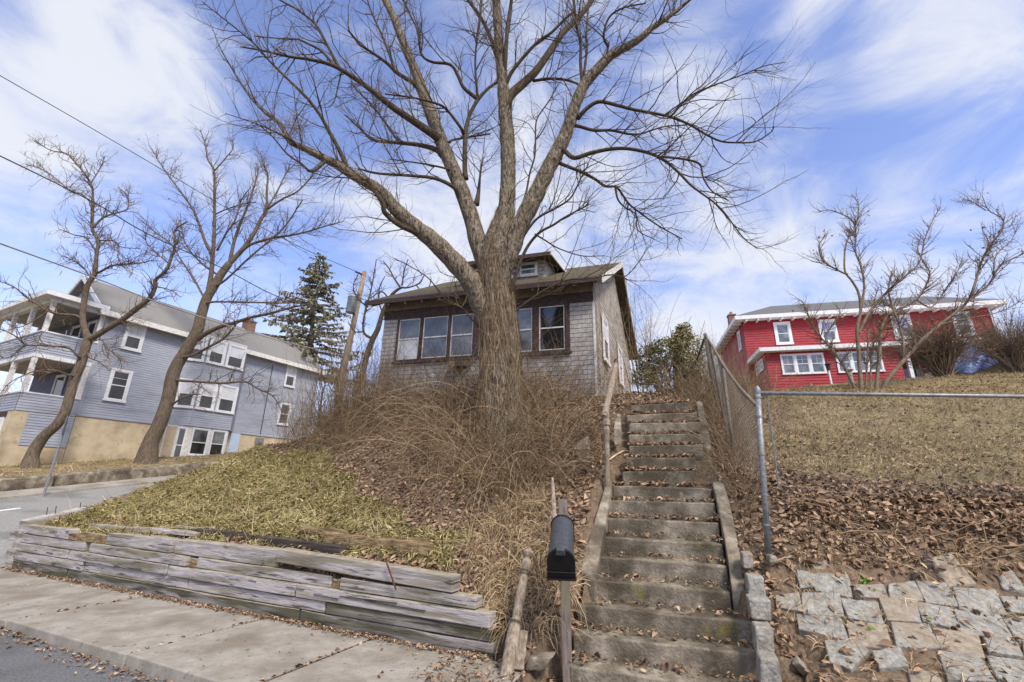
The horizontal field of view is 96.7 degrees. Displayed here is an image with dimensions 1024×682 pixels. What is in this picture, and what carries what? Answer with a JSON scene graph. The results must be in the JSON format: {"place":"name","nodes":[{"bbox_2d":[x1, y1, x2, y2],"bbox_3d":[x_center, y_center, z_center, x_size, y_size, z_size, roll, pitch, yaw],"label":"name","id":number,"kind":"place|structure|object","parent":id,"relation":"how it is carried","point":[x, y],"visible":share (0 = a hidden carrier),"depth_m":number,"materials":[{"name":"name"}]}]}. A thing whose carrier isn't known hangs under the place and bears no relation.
{"place":"outdoors","nodes":[
{"label":"outdoors","id":0,"kind":"place"},
{"bbox_2d":[0,483,156,567],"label":"side street","id":1,"kind":"structure","parent":0,"point":[32,506],"depth_m":12.85,"materials":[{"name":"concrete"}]},
{"bbox_2d":[43,416,68,493],"bbox_3d":[-14.092,3.495,14.069,0.066,2.351,0.609,13,-21,-32],"label":"pole","id":2,"kind":"object","parent":1,"relation":"on","point":[56,454],"visible":1,"depth_m":14.09,"materials":[{"name":"metal"}]},
{"bbox_2d":[0,629,164,681],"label":"street","id":3,"kind":"structure","parent":0,"point":[23,664],"depth_m":4.10,"materials":[{"name":"grey asphalt"}]},
{"bbox_2d":[0,474,183,499],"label":"sidewalk","id":4,"kind":"structure","parent":0,"point":[53,490],"depth_m":14.94,"materials":[{"name":"concrete"}]},
{"bbox_2d":[0,450,234,476],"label":"verge grass","id":5,"kind":"structure","parent":0,"point":[116,459],"depth_m":19.95,"materials":[{"name":"brown plant"}]},
{"bbox_2d":[38,434,484,571],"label":"grass bank","id":6,"kind":"structure","parent":0,"point":[251,485],"depth_m":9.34,"materials":[{"name":"plant"}]},
{"bbox_2d":[89,524,155,532],"bbox_3d":[-6.705,3.223,7.856,1.988,0.123,0.187,-8,-20,26],"label":"weathered plank","id":7,"kind":"object","parent":6,"relation":"on","point":[134,528],"visible":0.63,"depth_m":7.75,"materials":[{"name":"grey wood"}]},
{"bbox_2d":[151,528,199,536],"bbox_3d":[-5.312,3.038,7.232,1.087,0.067,0.183,-6,-19,22],"label":"weathered plank","id":8,"kind":"object","parent":6,"relation":"on","point":[177,532],"visible":0.78,"depth_m":7.15,"materials":[{"name":"grey wood"}]},
{"bbox_2d":[175,525,203,529],"bbox_3d":[-5.198,3.044,7.414,0.932,0.052,0.100,-8,-20,27],"label":"board","id":9,"kind":"object","parent":6,"relation":"on","point":[186,527],"visible":0.59,"depth_m":7.43,"materials":[{"name":"grey wood"}]},
{"bbox_2d":[197,528,348,555],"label":"dark beam","id":10,"kind":"structure","parent":6,"relation":"on","point":[331,548],"depth_m":6.10,"materials":[{"name":"brown wood"}]},
{"bbox_2d":[300,525,429,541],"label":"split beam","id":11,"kind":"structure","parent":6,"relation":"on","point":[306,529],"depth_m":6.13,"materials":[{"name":"brown wood"}]},
{"bbox_2d":[323,531,433,555],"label":"split beam","id":12,"kind":"structure","parent":6,"relation":"on","point":[402,546],"depth_m":5.63,"materials":[{"name":"brown wood"}]},
{"bbox_2d":[0,568,523,681],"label":"sidewalk","id":13,"kind":"structure","parent":0,"point":[117,633],"depth_m":4.51,"materials":[{"name":"concrete"}]},
{"bbox_2d":[499,548,533,678],"bbox_3d":[0.049,2.452,4.104,0.131,1.014,0.683,-6,-19,22],"label":"newel post","id":14,"kind":"object","parent":13,"relation":"on","point":[510,649],"visible":0.99,"depth_m":4.01,"materials":[{"name":"brown wood"}]},
{"bbox_2d":[514,630,527,670],"bbox_3d":[0.057,2.673,3.946,0.144,0.266,0.155,-4,-18,15],"label":"board","id":15,"kind":"object","parent":13,"relation":"on","point":[520,656],"visible":0.52,"depth_m":3.91,"materials":[{"name":"brown wood"}]},
{"bbox_2d":[0,372,1023,567],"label":"lawn","id":16,"kind":"structure","parent":0,"point":[15,469],"depth_m":8.56,"materials":[{"name":"beige plant"}]},
{"bbox_2d":[0,474,54,491],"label":"wall","id":17,"kind":"structure","parent":16,"relation":"on","point":[21,482],"depth_m":14.79,"materials":[{"name":"concrete"}]},
{"bbox_2d":[0,130,207,468],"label":"street tree","id":18,"kind":"object","parent":16,"relation":"on","point":[31,458],"visible":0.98,"depth_m":20.68,"materials":[{"name":"brown plant"}]},
{"bbox_2d":[53,461,218,486],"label":"wall","id":19,"kind":"structure","parent":16,"relation":"on","point":[74,478],"depth_m":17.10,"materials":[{"name":"concrete"}]},
{"bbox_2d":[0,275,326,465],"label":"blue house","id":20,"kind":"structure","parent":16,"relation":"on","point":[113,418],"depth_m":23.53,"materials":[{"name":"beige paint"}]},
{"bbox_2d":[47,374,66,413],"bbox_3d":[-22.442,2.681,22.340,1.140,2.120,0.075,-8,-20,26],"label":"window","id":21,"kind":"structure","parent":20,"relation":"in","point":[59,382],"depth_m":22.53,"materials":[{"name":"white paint"}]},
{"bbox_2d":[69,325,80,337],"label":"window","id":22,"kind":"structure","parent":20,"relation":"in","point":[76,332],"depth_m":23.38,"materials":[{"name":"white paint"}]},
{"bbox_2d":[88,320,98,333],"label":"window","id":23,"kind":"structure","parent":20,"relation":"in","point":[92,325],"depth_m":22.61,"materials":[{"name":"white glass"}]},
{"bbox_2d":[102,367,133,402],"bbox_3d":[-19.405,2.193,22.462,0.075,1.620,0.940,-8,-20,26],"label":"window","id":24,"kind":"structure","parent":20,"relation":"in","point":[117,388],"depth_m":22.46,"materials":[{"name":"white paint"}]},
{"bbox_2d":[120,322,147,352],"bbox_3d":[-19.325,-0.207,23.291,0.075,1.460,0.920,-8,-20,26],"label":"window","id":25,"kind":"structure","parent":20,"relation":"in","point":[136,340],"depth_m":23.30,"materials":[{"name":"white paint"}]},
{"bbox_2d":[227,433,240,452],"bbox_3d":[-16.634,6.412,27.133,0.080,1.800,0.573,-8,-20,26],"label":"door","id":26,"kind":"structure","parent":20,"relation":"in","point":[234,437],"depth_m":27.22,"materials":[{"name":"blue paint"}]},
{"bbox_2d":[276,403,290,425],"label":"window","id":27,"kind":"structure","parent":20,"relation":"in","point":[279,417],"depth_m":30.33,"materials":[{"name":"white paint"}]},
{"bbox_2d":[283,365,297,388],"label":"window","id":28,"kind":"structure","parent":20,"relation":"in","point":[289,369],"depth_m":31.18,"materials":[{"name":"white paint"}]},
{"bbox_2d":[129,117,356,463],"bbox_3d":[-14.879,-3.013,24.118,14.165,20.818,4.760,1,-18,0],"label":"street tree","id":29,"kind":"object","parent":16,"relation":"on","point":[148,451],"visible":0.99,"depth_m":24.09,"materials":[{"name":"brown plant"}]},
{"bbox_2d":[261,252,372,387],"bbox_3d":[-16.320,-1.408,37.474,11.325,13.364,10.161,-6,-19,21],"label":"spruce","id":30,"kind":"object","parent":16,"relation":"on","point":[312,294],"visible":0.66,"depth_m":37.86,"materials":[{"name":"green plant"}]},
{"bbox_2d":[300,352,335,427],"bbox_3d":[-12.292,3.693,30.099,3.403,7.753,4.237,8,-19,-19],"label":"bare tree","id":31,"kind":"object","parent":16,"relation":"on","point":[325,382],"visible":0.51,"depth_m":30.21,"materials":[{"name":"brown plant"}]},
{"bbox_2d":[310,324,365,426],"bbox_3d":[-10.463,2.828,26.395,4.297,8.658,3.267,-13,-22,37],"label":"bare tree","id":32,"kind":"object","parent":16,"relation":"on","point":[335,363],"visible":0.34,"depth_m":26.53,"materials":[{"name":"brown plant"}]},
{"bbox_2d":[342,328,381,400],"bbox_3d":[-7.864,2.550,23.974,2.987,8.568,3.182,1,-18,0],"label":"bare tree","id":33,"kind":"object","parent":16,"relation":"on","point":[361,358],"visible":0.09,"depth_m":24.60,"materials":[{"name":"brown plant"}]},
{"bbox_2d":[824,361,832,383],"bbox_3d":[19.390,2.276,27.734,0.351,2.231,0.351,8,-19,-21],"label":"lamp post","id":34,"kind":"object","parent":16,"relation":"on","point":[827,364],"visible":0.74,"depth_m":27.85,"materials":[{"name":"white metal"}]},
{"bbox_2d":[844,367,853,383],"bbox_3d":[16.796,1.979,22.564,0.406,1.400,0.406,-6,-19,21],"label":"garden pedestal","id":35,"kind":"object","parent":16,"relation":"on","point":[849,370],"visible":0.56,"depth_m":22.57,"materials":[{"name":"stone"}]},
{"bbox_2d":[713,296,1007,391],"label":"red house","id":36,"kind":"structure","parent":16,"relation":"on","point":[770,322],"depth_m":32.76,"materials":[{"name":"red wood"}]},
{"bbox_2d":[737,330,741,351],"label":"window","id":37,"kind":"structure","parent":36,"relation":"in","point":[738,333],"depth_m":36.15,"materials":[{"name":"white paint"}]},
{"bbox_2d":[773,321,793,344],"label":"window","id":38,"kind":"structure","parent":36,"relation":"in","point":[783,333],"depth_m":34.21,"materials":[{"name":"white paint"}]},
{"bbox_2d":[817,319,839,342],"bbox_3d":[23.291,-0.751,33.506,1.190,1.800,0.075,-3,-18,13],"label":"window","id":39,"kind":"structure","parent":36,"relation":"in","point":[829,335],"depth_m":33.47,"materials":[{"name":"white paint"}]},
{"bbox_2d":[890,314,911,338],"bbox_3d":[27.833,-1.003,32.428,1.240,1.800,0.075,-3,-18,13],"label":"window","id":40,"kind":"structure","parent":36,"relation":"in","point":[909,314],"depth_m":32.48,"materials":[{"name":"white glass"}]},
{"bbox_2d":[902,360,922,378],"bbox_3d":[27.631,2.276,31.463,1.240,2.200,0.060,-3,-18,13],"label":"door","id":41,"kind":"structure","parent":36,"relation":"in","point":[905,369],"depth_m":31.51,"materials":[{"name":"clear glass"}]},
{"bbox_2d":[952,311,976,335],"bbox_3d":[31.331,-1.197,31.599,1.140,1.800,0.075,-3,-18,13],"label":"window","id":42,"kind":"structure","parent":36,"relation":"in","point":[963,311],"depth_m":31.65,"materials":[{"name":"white glass"}]},
{"bbox_2d":[786,180,1023,389],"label":"bare shrub","id":43,"kind":"object","parent":16,"relation":"on","point":[882,328],"visible":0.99,"depth_m":13.95,"materials":[{"name":"brown plant"}]},
{"bbox_2d":[861,294,1009,376],"bbox_3d":[15.375,-0.090,16.422,4.616,2.927,3.809,1,-18,0],"label":"hedge bush","id":44,"kind":"object","parent":16,"relation":"on","point":[941,356],"visible":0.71,"depth_m":15.88,"materials":[{"name":"brown plant"}]},
{"bbox_2d":[924,364,1006,376],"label":"shed","id":45,"kind":"structure","parent":16,"relation":"on","point":[992,370],"depth_m":22.98,"materials":[{"name":"wood"}]},
{"bbox_2d":[922,337,1021,374],"bbox_3d":[25.095,0.786,23.677,7.747,2.736,2.907,1,-18,0],"label":"tarp","id":46,"kind":"object","parent":45,"relation":"on","point":[970,368],"visible":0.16,"depth_m":22.15,"materials":[{"name":"blue plastic"}]},
{"bbox_2d":[954,299,1023,373],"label":"hedge bush","id":47,"kind":"object","parent":16,"relation":"on","point":[1013,360],"visible":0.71,"depth_m":18.27,"materials":[{"name":"brown plant"}]},
{"bbox_2d":[0,0,1023,429],"label":"sky","id":48,"kind":"structure","parent":0,"point":[937,85],"materials":[{"name":"blue"}]},
{"bbox_2d":[15,394,1023,681],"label":"hillside","id":49,"kind":"structure","parent":0,"point":[789,670],"depth_m":4.67,"materials":[{"name":"brown plant"}]},
{"bbox_2d":[5,502,497,660],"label":"retaining wall","id":50,"kind":"structure","parent":49,"relation":"on","point":[404,603],"depth_m":5.51,"materials":[{"name":"grey wood"}]},
{"bbox_2d":[261,305,433,459],"bbox_3d":[-4.571,1.406,12.843,4.826,5.329,8.152,4,-18,-8],"label":"thicket","id":51,"kind":"object","parent":49,"relation":"on","point":[315,425],"visible":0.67,"depth_m":11.36,"materials":[{"name":"plant"}]},
{"bbox_2d":[335,271,366,409],"bbox_3d":[-6.668,-0.091,18.697,0.573,6.277,0.584,1,-18,0],"label":"utility pole","id":52,"kind":"object","parent":49,"relation":"on","point":[353,305],"visible":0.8,"depth_m":18.92,"materials":[{"name":"brown wood"}]},
{"bbox_2d":[0,243,342,355],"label":"cable","id":53,"kind":"object","parent":52,"relation":"attached to","point":[151,299],"visible":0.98,"depth_m":14.83,"materials":[{"name":"black rubber"}]},
{"bbox_2d":[0,155,345,308],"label":"cable","id":54,"kind":"object","parent":52,"relation":"attached to","point":[153,236],"visible":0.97,"depth_m":15.11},
{"bbox_2d":[0,75,354,270],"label":"cable","id":55,"kind":"object","parent":52,"relation":"attached to","point":[163,170],"visible":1,"depth_m":16.64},
{"bbox_2d":[342,254,437,384],"bbox_3d":[-4.992,-1.137,17.987,4.348,6.199,1.710,-2,-18,10],"label":"bare tree","id":56,"kind":"object","parent":49,"relation":"on","point":[381,315],"visible":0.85,"depth_m":18.30,"materials":[{"name":"brown plant"}]},
{"bbox_2d":[0,567,893,681],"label":"pavement litter","id":57,"kind":"object","parent":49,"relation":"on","point":[391,640],"visible":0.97,"depth_m":4.46,"materials":[{"name":"brown plant"}]},
{"bbox_2d":[268,307,672,572],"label":"brambles","id":58,"kind":"object","parent":49,"relation":"on","point":[533,393],"visible":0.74,"depth_m":7.63,"materials":[{"name":"plant"}]},
{"bbox_2d":[364,251,637,397],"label":"cottage","id":59,"kind":"structure","parent":49,"relation":"on","point":[609,294],"depth_m":13.01,"materials":[{"name":"grey wood"}]},
{"bbox_2d":[391,311,478,364],"bbox_3d":[-2.188,-0.101,13.109,2.703,1.458,0.090,-4,-18,16],"label":"window","id":60,"kind":"structure","parent":59,"relation":"in","point":[428,323],"depth_m":13.14,"materials":[{"name":"grey glass"}]},
{"bbox_2d":[373,290,629,398],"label":"wall vines","id":61,"kind":"object","parent":59,"relation":"attached to","point":[551,326],"depth_m":12.54,"materials":[{"name":"plant"}]},
{"bbox_2d":[514,301,571,356],"bbox_3d":[0.599,-0.303,12.298,2.023,1.458,0.090,-4,-18,16],"label":"window","id":62,"kind":"structure","parent":59,"relation":"in","point":[553,310],"depth_m":12.24,"materials":[{"name":"brown paint"}]},
{"bbox_2d":[602,312,610,367],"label":"window","id":63,"kind":"structure","parent":59,"relation":"in","point":[604,322],"depth_m":13.22,"materials":[{"name":"white paint"}]},
{"bbox_2d":[617,343,624,388],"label":"window","id":64,"kind":"structure","parent":59,"relation":"in","point":[620,361],"depth_m":16.01,"materials":[{"name":"white paint"}]},
{"bbox_2d":[430,471,605,662],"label":"straw clumps","id":65,"kind":"object","parent":49,"relation":"on","point":[540,549],"visible":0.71,"depth_m":4.95,"materials":[{"name":"beige plant"}]},
{"bbox_2d":[551,477,556,518],"bbox_3d":[0.470,1.802,5.223,0.068,0.463,0.377,1,-18,0],"label":"stake","id":66,"kind":"object","parent":65,"relation":"on","point":[553,500],"visible":0.81,"depth_m":5.20,"materials":[{"name":"brown wood"}]},
{"bbox_2d":[185,0,871,451],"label":"tree","id":67,"kind":"object","parent":49,"relation":"on","point":[509,236],"visible":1,"depth_m":9.72,"materials":[{"name":"brown plant"}]},
{"bbox_2d":[265,103,322,146],"bbox_3d":[-4.271,-4.293,8.996,1.038,0.865,0.945,1,-18,0],"label":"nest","id":68,"kind":"object","parent":67,"relation":"in","point":[296,129],"visible":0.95,"depth_m":9.05,"materials":[{"name":"plant"}]},
{"bbox_2d":[223,0,682,449],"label":"bark","id":69,"kind":"object","parent":67,"relation":"attached to","point":[480,341],"visible":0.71,"depth_m":8.90,"materials":[{"name":"plant"}]},
{"bbox_2d":[525,651,555,670],"bbox_3d":[0.249,2.759,3.925,0.271,0.115,0.159,1,-18,0],"label":"stone block","id":70,"kind":"object","parent":49,"relation":"on","point":[538,661],"depth_m":3.86,"materials":[{"name":"stone"}]},
{"bbox_2d":[546,499,576,681],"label":"mailbox","id":71,"kind":"object","parent":49,"relation":"on","point":[561,566],"visible":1,"depth_m":4.03,"materials":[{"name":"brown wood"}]},
{"bbox_2d":[547,547,574,578],"bbox_3d":[0.411,1.867,3.830,0.233,0.254,0.143,-1,-18,8],"label":"door","id":72,"kind":"structure","parent":71,"relation":"in","point":[560,562],"depth_m":3.83,"materials":[{"name":"plastic"}]},
{"bbox_2d":[574,435,589,458],"bbox_3d":[1.143,1.757,7.401,0.267,0.500,0.661,-2,-18,9],"label":"stone","id":73,"kind":"object","parent":49,"relation":"on","point":[587,440],"visible":0.36,"depth_m":7.40,"materials":[{"name":"grey stone"}]},
{"bbox_2d":[174,391,1023,681],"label":"fallen leaves","id":74,"kind":"object","parent":49,"relation":"on","point":[781,636],"visible":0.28,"depth_m":5.36,"materials":[{"name":"brown plant"}]},
{"bbox_2d":[456,460,490,493],"bbox_3d":[-0.570,2.075,6.954,0.670,0.513,0.719,1,-18,0],"label":"stick","id":75,"kind":"object","parent":74,"relation":"on","point":[473,474],"visible":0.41,"depth_m":6.95,"materials":[{"name":"wood"}]},
{"bbox_2d":[515,467,588,483],"bbox_3d":[0.585,1.966,6.690,1.172,0.388,0.657,1,-18,0],"label":"stick","id":76,"kind":"object","parent":74,"relation":"on","point":[550,475],"visible":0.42,"depth_m":6.71,"materials":[{"name":"brown wood"}]},
{"bbox_2d":[592,269,692,392],"bbox_3d":[3.119,0.060,11.196,2.410,3.918,3.998,1,-18,0],"label":"sapling clump","id":77,"kind":"object","parent":49,"relation":"on","point":[637,359],"visible":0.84,"depth_m":10.48,"materials":[{"name":"plant"}]},
{"bbox_2d":[570,401,756,681],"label":"stairs","id":78,"kind":"structure","parent":49,"relation":"on","point":[692,649],"depth_m":4.67,"materials":[{"name":"concrete"}]},
{"bbox_2d":[601,358,617,486],"bbox_3d":[1.500,1.179,6.815,0.115,2.224,1.232,-6,-19,21],"label":"handrail post","id":79,"kind":"object","parent":78,"relation":"on","point":[605,415],"visible":0.96,"depth_m":6.29,"materials":[{"name":"brown wood"}]},
{"bbox_2d":[603,450,635,463],"bbox_3d":[1.595,1.735,6.645,0.576,0.318,0.462,1,-18,0],"label":"stick","id":80,"kind":"object","parent":78,"relation":"on","point":[612,457],"visible":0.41,"depth_m":6.76,"materials":[{"name":"wood"}]},
{"bbox_2d":[568,399,758,681],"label":"step leaves","id":81,"kind":"object","parent":78,"relation":"on","point":[750,676],"visible":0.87,"depth_m":5.33,"materials":[{"name":"brown plant"}]},
{"bbox_2d":[628,318,707,392],"bbox_3d":[3.545,0.374,10.128,1.974,2.166,1.230,-1,-18,8],"label":"evergreen shrub","id":82,"kind":"object","parent":49,"relation":"on","point":[680,342],"visible":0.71,"depth_m":10.00,"materials":[{"name":"green plant"}]},
{"bbox_2d":[503,578,932,641],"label":"weeds","id":83,"kind":"object","parent":49,"relation":"on","point":[867,582],"visible":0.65,"depth_m":4.14,"materials":[{"name":"brown plant"}]},
{"bbox_2d":[695,333,759,482],"bbox_3d":[3.424,0.919,7.404,0.204,2.872,4.310,-3,-18,14],"label":"old fence","id":84,"kind":"object","parent":49,"relation":"on","point":[722,367],"visible":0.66,"depth_m":6.72,"materials":[{"name":"metal"}]},
{"bbox_2d":[626,314,859,567],"bbox_3d":[3.463,0.959,8.095,3.737,4.539,7.933,-9,-20,30],"label":"fence brush","id":85,"kind":"object","parent":49,"relation":"on","point":[706,392],"visible":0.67,"depth_m":7.64,"materials":[{"name":"plant"}]},
{"bbox_2d":[740,551,752,568],"bbox_3d":[2.285,2.128,4.432,0.108,0.147,0.227,-5,-19,18],"label":"granite block","id":86,"kind":"object","parent":49,"relation":"on","point":[746,559],"depth_m":4.35,"materials":[{"name":"grey stone"}]},
{"bbox_2d":[744,573,765,594],"bbox_3d":[2.243,2.252,4.206,0.152,0.178,0.242,-5,-19,18],"label":"granite block","id":87,"kind":"object","parent":49,"relation":"on","point":[754,583],"depth_m":4.12,"materials":[{"name":"grey stone"}]},
{"bbox_2d":[745,594,770,621],"bbox_3d":[2.173,2.344,4.007,0.249,0.185,0.196,1,-18,0],"label":"granite block","id":88,"kind":"object","parent":49,"relation":"on","point":[758,607],"depth_m":3.92,"materials":[{"name":"grey stone"}]},
{"bbox_2d":[751,621,774,652],"bbox_3d":[2.086,2.467,3.787,0.158,0.208,0.239,-4,-18,17],"label":"granite block","id":89,"kind":"object","parent":49,"relation":"on","point":[762,635],"depth_m":3.71,"materials":[{"name":"grey stone"}]},
{"bbox_2d":[756,650,781,681],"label":"granite block","id":90,"kind":"object","parent":49,"relation":"on","point":[767,666],"depth_m":3.35,"materials":[{"name":"grey stone"}]},
{"bbox_2d":[766,554,776,562],"bbox_3d":[2.521,2.110,4.418,0.077,0.070,0.213,-5,-19,18],"label":"granite block","id":91,"kind":"object","parent":49,"relation":"on","point":[770,558],"depth_m":4.34,"materials":[{"name":"grey stone"}]},
{"bbox_2d":[812,559,827,569],"bbox_3d":[2.974,2.194,4.404,0.216,0.159,0.139,-2,-18,10],"label":"stone","id":92,"kind":"object","parent":49,"relation":"on","point":[817,565],"visible":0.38,"depth_m":4.38,"materials":[{"name":"brown stone"}]},
{"bbox_2d":[714,459,1023,605],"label":"roots","id":93,"kind":"object","parent":49,"relation":"on","point":[937,535],"visible":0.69,"depth_m":4.61,"materials":[{"name":"plant"}]},
{"bbox_2d":[754,386,1023,557],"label":"chain link fence","id":94,"kind":"object","parent":49,"relation":"on","point":[758,392],"visible":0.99,"depth_m":5.00,"materials":[{"name":"metal"}]},
{"bbox_2d":[701,398,1023,500],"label":"vines","id":95,"kind":"object","parent":94,"relation":"attached to","point":[901,465],"visible":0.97,"depth_m":4.97,"materials":[{"name":"plant"}]},
{"bbox_2d":[762,370,1023,498],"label":"lawn grass","id":96,"kind":"structure","parent":49,"relation":"on","point":[866,445],"depth_m":7.88,"materials":[{"name":"beige plant"}]},
{"bbox_2d":[771,468,1023,536],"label":"scarp leaves","id":97,"kind":"object","parent":49,"relation":"on","point":[856,502],"visible":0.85,"depth_m":4.94,"materials":[{"name":"brown plant"}]},
{"bbox_2d":[773,531,1023,681],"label":"dry grass","id":98,"kind":"structure","parent":49,"relation":"on","point":[881,615],"depth_m":3.94,"materials":[{"name":"plant"}]},
{"bbox_2d":[775,570,1023,681],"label":"stone apron","id":99,"kind":"object","parent":49,"relation":"on","point":[967,636],"visible":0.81,"depth_m":3.76,"materials":[{"name":"stone"}]},
{"bbox_2d":[932,553,975,587],"bbox_3d":[4.114,2.191,4.310,0.320,0.332,0.272,1,-18,0],"label":"stone","id":100,"kind":"object","parent":99,"relation":"on","point":[957,573],"visible":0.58,"depth_m":4.25,"materials":[{"name":"brown stone"}]},
{"bbox_2d":[777,564,1023,681],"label":"apron leaves","id":101,"kind":"object","parent":49,"relation":"on","point":[839,669],"visible":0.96,"depth_m":3.62,"materials":[{"name":"brown plant"}]},
{"bbox_2d":[996,571,1023,593],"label":"stone","id":102,"kind":"object","parent":49,"relation":"on","point":[1018,586],"visible":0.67,"depth_m":4.16,"materials":[{"name":"stone"}]}
]}

